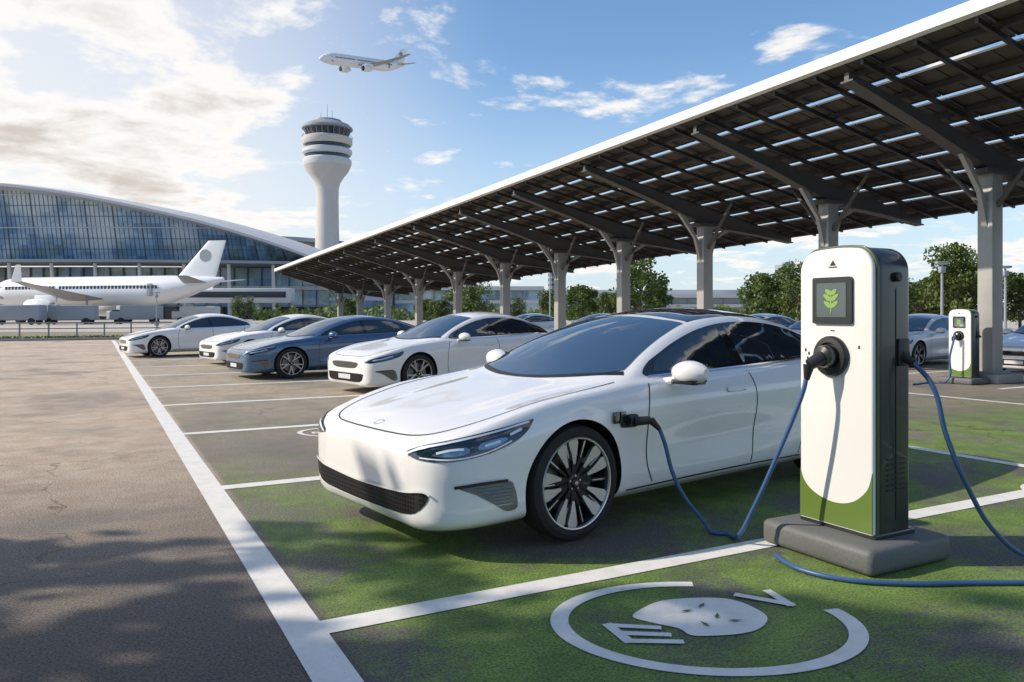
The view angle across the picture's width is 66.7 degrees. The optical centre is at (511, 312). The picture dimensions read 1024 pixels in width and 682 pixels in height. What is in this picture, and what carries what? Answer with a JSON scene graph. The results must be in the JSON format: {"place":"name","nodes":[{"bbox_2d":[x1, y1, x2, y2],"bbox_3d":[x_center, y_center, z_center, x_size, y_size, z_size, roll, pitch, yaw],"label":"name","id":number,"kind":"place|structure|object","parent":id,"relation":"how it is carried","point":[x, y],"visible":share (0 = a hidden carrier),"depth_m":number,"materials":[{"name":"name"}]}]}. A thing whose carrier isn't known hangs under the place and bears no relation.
{"place":"outdoors","nodes":[
{"label":"outdoors","id":0,"kind":"place"},
{"bbox_2d":[0,332,133,337],"bbox_3d":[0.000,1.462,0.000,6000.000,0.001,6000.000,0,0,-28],"label":"ground","id":1,"kind":"structure","parent":0,"point":[35,334],"depth_m":55.53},
{"bbox_2d":[0,337,119,340],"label":"kerb","id":2,"kind":"structure","parent":1,"relation":"on","point":[57,339],"depth_m":41.01,"materials":[{"name":"concrete"}]},
{"bbox_2d":[0,322,170,336],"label":"guard rail","id":3,"kind":"object","parent":1,"relation":"on","point":[76,328],"visible":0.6,"depth_m":47.78,"materials":[{"name":"grey metal"}]},
{"bbox_2d":[319,49,413,72],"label":"flying airliner","id":4,"kind":"object","parent":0,"point":[345,63],"visible":1,"depth_m":257.18,"materials":[{"name":"white metal"}]},
{"bbox_2d":[323,55,391,67],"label":"windows and doors","id":5,"kind":"structure","parent":4,"relation":"in","point":[389,64],"depth_m":258.44,"materials":[{"name":"black glass"}]},
{"bbox_2d":[0,328,1023,681],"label":"parking lot pavement","id":6,"kind":"structure","parent":0,"point":[120,560],"depth_m":4.56,"materials":[{"name":"grey asphalt"}]},
{"bbox_2d":[119,313,256,356],"bbox_3d":[-10.963,0.733,27.026,4.661,1.435,2.265,0,0,-38],"label":"parked car","id":7,"kind":"object","parent":6,"relation":"on","point":[187,333],"visible":0.69,"depth_m":26.02,"materials":[{"name":"white paint"}]},
{"bbox_2d":[199,314,327,361],"bbox_3d":[-6.821,0.740,23.367,4.661,1.420,2.265,0,0,-41],"label":"parked car","id":8,"kind":"object","parent":6,"relation":"on","point":[216,347],"visible":0.3,"depth_m":22.26,"materials":[{"name":"white paint"}]},
{"bbox_2d":[297,428,317,435],"bbox_3d":[-2.100,1.442,9.489,1.015,0.006,0.763,0,0,0],"label":"ev bay symbol","id":9,"kind":"object","parent":6,"relation":"on","point":[300,432],"visible":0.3,"depth_m":9.40,"materials":[{"name":"paint"}]},
{"bbox_2d":[226,315,413,378],"bbox_3d":[-4.174,0.748,18.801,5.012,1.405,2.363,0,0,-36],"label":"parked car","id":10,"kind":"object","parent":6,"relation":"on","point":[299,352],"visible":0.59,"depth_m":17.57,"materials":[{"name":"blue paint"}]},
{"bbox_2d":[328,312,553,386],"bbox_3d":[-1.118,0.710,15.697,5.012,1.479,2.436,0,0,-40],"label":"parked car","id":11,"kind":"object","parent":6,"relation":"on","point":[449,343],"visible":0.65,"depth_m":14.52,"materials":[{"name":"white paint"}]},
{"bbox_2d":[516,313,566,328],"bbox_3d":[0.754,0.733,42.933,4.661,1.435,2.314,0,0,-28],"label":"parked car","id":12,"kind":"object","parent":6,"relation":"on","point":[545,321],"visible":0.12,"depth_m":42.53,"materials":[{"name":"white paint"}]},
{"bbox_2d":[317,308,800,540],"bbox_3d":[1.039,0.701,6.679,5.164,1.497,2.509,0,0,-38],"label":"electric car","id":13,"kind":"object","parent":6,"relation":"on","point":[554,434],"visible":0.79,"depth_m":5.36,"materials":[{"name":"white paint"}]},
{"bbox_2d":[112,340,1023,681],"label":"parking bay markings","id":14,"kind":"object","parent":6,"relation":"on","point":[314,644],"visible":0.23,"depth_m":4.37,"materials":[{"name":"paint"}]},
{"bbox_2d":[550,313,607,329],"bbox_3d":[3.997,0.733,37.296,4.661,1.435,2.314,0,0,-28],"label":"parked car","id":15,"kind":"object","parent":6,"relation":"on","point":[588,317],"visible":0.05,"depth_m":37.03,"materials":[{"name":"blue paint"}]},
{"bbox_2d":[274,0,1023,383],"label":"solar canopy","id":16,"kind":"object","parent":6,"relation":"on","point":[622,242],"visible":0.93,"depth_m":19.98,"materials":[{"name":"metal"}]},
{"bbox_2d":[550,582,868,675],"bbox_3d":[0.905,1.442,3.645,1.450,0.006,1.090,0,0,0],"label":"ev bay symbol","id":17,"kind":"object","parent":6,"relation":"on","point":[706,616],"visible":1,"depth_m":3.60,"materials":[{"name":"paint"}]},
{"bbox_2d":[658,378,807,539],"bbox_3d":[1.415,0.914,4.973,0.958,1.074,0.225,0,0,35],"label":"charging cable","id":18,"kind":"object","parent":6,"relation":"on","point":[765,481],"visible":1,"depth_m":4.80,"materials":[{"name":"blue rubber"}]},
{"bbox_2d":[751,313,797,325],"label":"parked car","id":19,"kind":"object","parent":6,"relation":"on","point":[781,319],"visible":0.09,"depth_m":28.16,"materials":[{"name":"blue paint"}]},
{"bbox_2d":[772,259,803,320],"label":"deciduous tree","id":20,"kind":"object","parent":6,"relation":"on","point":[792,284],"visible":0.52,"depth_m":65.48,"materials":[{"name":"green plant"}]},
{"bbox_2d":[784,320,800,333],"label":"parked car","id":21,"kind":"object","parent":6,"relation":"on","point":[796,326],"depth_m":25.16,"materials":[{"name":"grey paint"}]},
{"bbox_2d":[764,245,949,575],"bbox_3d":[2.083,0.522,4.755,0.720,1.856,0.800,0,0,-28],"label":"charging station","id":22,"kind":"object","parent":6,"relation":"on","point":[857,359],"visible":1,"depth_m":4.56,"materials":[{"name":"white plastic"}]},
{"bbox_2d":[773,362,1023,586],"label":"charging cable","id":23,"kind":"object","parent":6,"relation":"on","point":[990,526],"visible":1,"depth_m":4.44,"materials":[{"name":"blue rubber"}]},
{"bbox_2d":[909,314,948,366],"bbox_3d":[11.539,0.733,22.326,4.661,1.435,2.314,0,0,-34],"label":"parked car","id":24,"kind":"object","parent":6,"relation":"on","point":[928,336],"visible":0.28,"depth_m":21.33,"materials":[{"name":"white paint"}]},
{"bbox_2d":[909,276,949,315],"bbox_3d":[32.680,-0.808,61.797,5.016,4.661,5.186,0,0,-3],"label":"deciduous tree","id":25,"kind":"object","parent":6,"relation":"on","point":[914,293],"visible":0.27,"depth_m":61.83,"materials":[{"name":"green plant"}]},
{"bbox_2d":[935,261,948,314],"bbox_3d":[24.850,-0.760,45.000,0.700,4.421,0.400,0,0,0],"label":"street lamp","id":26,"kind":"object","parent":6,"relation":"on","point":[941,269],"visible":0.66,"depth_m":44.93,"materials":[{"name":"metal"}]},
{"bbox_2d":[919,242,977,310],"bbox_3d":[32.771,-1.871,58.011,4.455,6.807,4.944,0,0,29],"label":"deciduous tree","id":27,"kind":"object","parent":6,"relation":"on","point":[954,290],"visible":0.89,"depth_m":57.24,"materials":[{"name":"green plant"}]},
{"bbox_2d":[938,309,989,384],"bbox_3d":[9.325,0.682,16.064,0.648,1.537,0.720,0,0,-28],"label":"charging station","id":28,"kind":"object","parent":6,"relation":"on","point":[964,326],"visible":0.98,"depth_m":15.90,"materials":[{"name":"white plastic"}]},
{"bbox_2d":[913,335,955,384],"bbox_3d":[8.533,0.958,15.870,1.085,1.025,0.250,0,0,-17],"label":"charging cable","id":29,"kind":"object","parent":28,"relation":"attached to","point":[950,368],"visible":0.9,"depth_m":15.91,"materials":[{"name":"blue rubber"}]},
{"bbox_2d":[929,252,1003,309],"bbox_3d":[34.957,-1.685,59.909,5.129,6.439,5.509,0,0,28],"label":"deciduous tree","id":30,"kind":"object","parent":6,"relation":"on","point":[974,306],"visible":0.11,"depth_m":58.75,"materials":[{"name":"green plant"}]},
{"bbox_2d":[1003,266,1011,328],"bbox_3d":[30.411,-0.732,48.000,0.700,4.364,0.400,0,0,0],"label":"street lamp","id":31,"kind":"object","parent":6,"relation":"on","point":[1005,273],"visible":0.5,"depth_m":47.94,"materials":[{"name":"metal"}]},
{"bbox_2d":[1003,271,1023,327],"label":"deciduous tree","id":32,"kind":"object","parent":6,"relation":"on","point":[1015,292],"visible":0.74,"depth_m":61.56,"materials":[{"name":"green plant"}]},
{"bbox_2d":[1003,325,1023,370],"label":"parked car","id":33,"kind":"object","parent":6,"relation":"on","point":[1013,350],"visible":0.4,"depth_m":18.32,"materials":[{"name":"white paint"}]},
{"bbox_2d":[0,319,1023,331],"bbox_3d":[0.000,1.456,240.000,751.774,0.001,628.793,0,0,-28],"label":"apron","id":34,"kind":"object","parent":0,"point":[1011,325],"depth_m":90.70,"materials":[{"name":"asphalt"},{"name":"green paint"},{"name":"white paint"}]},
{"bbox_2d":[0,305,46,324],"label":"service van","id":35,"kind":"object","parent":34,"relation":"on","point":[33,313],"visible":0.87,"depth_m":95.10,"materials":[{"name":"metal"}]},
{"bbox_2d":[44,305,98,323],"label":"service van","id":36,"kind":"object","parent":34,"relation":"on","point":[83,313],"visible":0.78,"depth_m":99.11,"materials":[{"name":"metal"}]},
{"bbox_2d":[0,240,239,321],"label":"parked airliner","id":37,"kind":"object","parent":34,"relation":"on","point":[196,275],"visible":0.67,"depth_m":114.14,"materials":[{"name":"metal"}]},
{"bbox_2d":[0,283,156,298],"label":"windows and doors","id":38,"kind":"structure","parent":37,"relation":"in","point":[149,285],"depth_m":114.96,"materials":[{"name":"black glass"}]},
{"bbox_2d":[106,305,162,323],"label":"service van","id":39,"kind":"object","parent":34,"relation":"on","point":[121,313],"visible":0.92,"depth_m":103.71,"materials":[{"name":"metal"}]},
{"bbox_2d":[153,292,159,325],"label":"street lamp","id":40,"kind":"object","parent":34,"relation":"on","point":[156,296],"visible":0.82,"depth_m":89.92,"materials":[{"name":"metal"}]},
{"bbox_2d":[172,306,219,319],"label":"service van","id":41,"kind":"object","parent":34,"relation":"on","point":[183,312],"visible":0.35,"depth_m":117.01,"materials":[{"name":"metal"}]},
{"bbox_2d":[230,295,255,318],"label":"deciduous tree","id":42,"kind":"object","parent":34,"relation":"on","point":[249,310],"visible":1,"depth_m":149.27,"materials":[{"name":"green plant"}]},
{"bbox_2d":[301,106,352,249],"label":"control tower","id":43,"kind":"structure","parent":34,"relation":"on","point":[326,150],"depth_m":236.19,"materials":[{"name":"concrete"}]},
{"bbox_2d":[334,297,356,316],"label":"deciduous tree","id":44,"kind":"object","parent":34,"relation":"on","point":[350,308],"visible":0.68,"depth_m":94.34,"materials":[{"name":"green plant"}]},
{"bbox_2d":[0,183,742,320],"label":"airport terminal","id":45,"kind":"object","parent":34,"relation":"on","point":[46,226],"visible":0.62,"depth_m":183.53,"materials":[{"name":"blue glass"}]},
{"bbox_2d":[412,298,437,320],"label":"deciduous tree","id":46,"kind":"object","parent":34,"relation":"on","point":[426,302],"visible":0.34,"depth_m":94.36,"materials":[{"name":"green plant"}]},
{"bbox_2d":[427,299,452,318],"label":"deciduous tree","id":47,"kind":"object","parent":34,"relation":"on","point":[434,312],"visible":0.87,"depth_m":79.67,"materials":[{"name":"green plant"}]},
{"bbox_2d":[441,282,496,314],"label":"deciduous tree","id":48,"kind":"object","parent":34,"relation":"on","point":[470,297],"visible":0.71,"depth_m":78.81,"materials":[{"name":"green plant"}]},
{"bbox_2d":[510,296,526,316],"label":"deciduous tree","id":49,"kind":"object","parent":34,"relation":"on","point":[519,311],"visible":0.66,"depth_m":109.93,"materials":[{"name":"green plant"}]},
{"bbox_2d":[549,273,550,315],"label":"street lamp","id":50,"kind":"object","parent":34,"relation":"on","point":[549,294],"visible":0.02,"depth_m":74.95,"materials":[{"name":"metal"}]},
{"bbox_2d":[537,289,567,316],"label":"deciduous tree","id":51,"kind":"object","parent":34,"relation":"on","point":[543,304],"visible":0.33,"depth_m":94.37,"materials":[{"name":"green plant"}]},
{"bbox_2d":[566,284,602,321],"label":"deciduous tree","id":52,"kind":"object","parent":34,"relation":"on","point":[582,295],"visible":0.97,"depth_m":84.22,"materials":[{"name":"green plant"}]},
{"bbox_2d":[595,291,616,313],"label":"deciduous tree","id":53,"kind":"object","parent":34,"relation":"on","point":[605,305],"visible":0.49,"depth_m":81.33,"materials":[{"name":"green plant"}]},
{"bbox_2d":[606,258,672,309],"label":"deciduous tree","id":54,"kind":"object","parent":34,"relation":"on","point":[640,276],"visible":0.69,"depth_m":76.97,"materials":[{"name":"green plant"}]},
{"bbox_2d":[642,282,674,308],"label":"deciduous tree","id":55,"kind":"object","parent":34,"relation":"on","point":[659,296],"visible":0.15,"depth_m":79.56,"materials":[{"name":"green plant"}]},
{"bbox_2d":[775,262,794,293],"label":"office tower","id":56,"kind":"structure","parent":34,"relation":"on","point":[777,267],"depth_m":418.86,"materials":[{"name":"white"}]},
{"bbox_2d":[548,282,1023,312],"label":"logistics building","id":57,"kind":"structure","parent":34,"relation":"on","point":[695,291],"depth_m":220.00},
{"label":"grass verge","id":58,"kind":"object","parent":34,"relation":"on","visible":0},
{"bbox_2d":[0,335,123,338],"bbox_3d":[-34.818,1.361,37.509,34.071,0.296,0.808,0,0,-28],"label":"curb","id":59,"kind":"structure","parent":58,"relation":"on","point":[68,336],"depth_m":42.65,"materials":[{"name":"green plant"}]},
{"bbox_2d":[252,302,1023,320],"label":"distant tree belt","id":60,"kind":"object","parent":58,"relation":"on","point":[266,314],"visible":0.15,"depth_m":155.66,"materials":[{"name":"green plant"}]},
{"bbox_2d":[737,271,794,314],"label":"deciduous tree","id":61,"kind":"object","parent":58,"relation":"on","point":[763,285],"visible":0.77,"depth_m":69.16,"materials":[{"name":"green plant"}]},
{"bbox_2d":[757,283,796,320],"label":"deciduous tree","id":62,"kind":"object","parent":58,"relation":"on","point":[779,312],"visible":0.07,"depth_m":71.33,"materials":[{"name":"green plant"}]},
{"bbox_2d":[0,0,1023,293],"label":"sky","id":63,"kind":"structure","parent":0,"point":[200,107],"materials":[{"name":"blue"}]},
{"bbox_2d":[548,272,553,289],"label":"office tower","id":64,"kind":"structure","parent":0,"point":[552,280],"depth_m":456.46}
]}

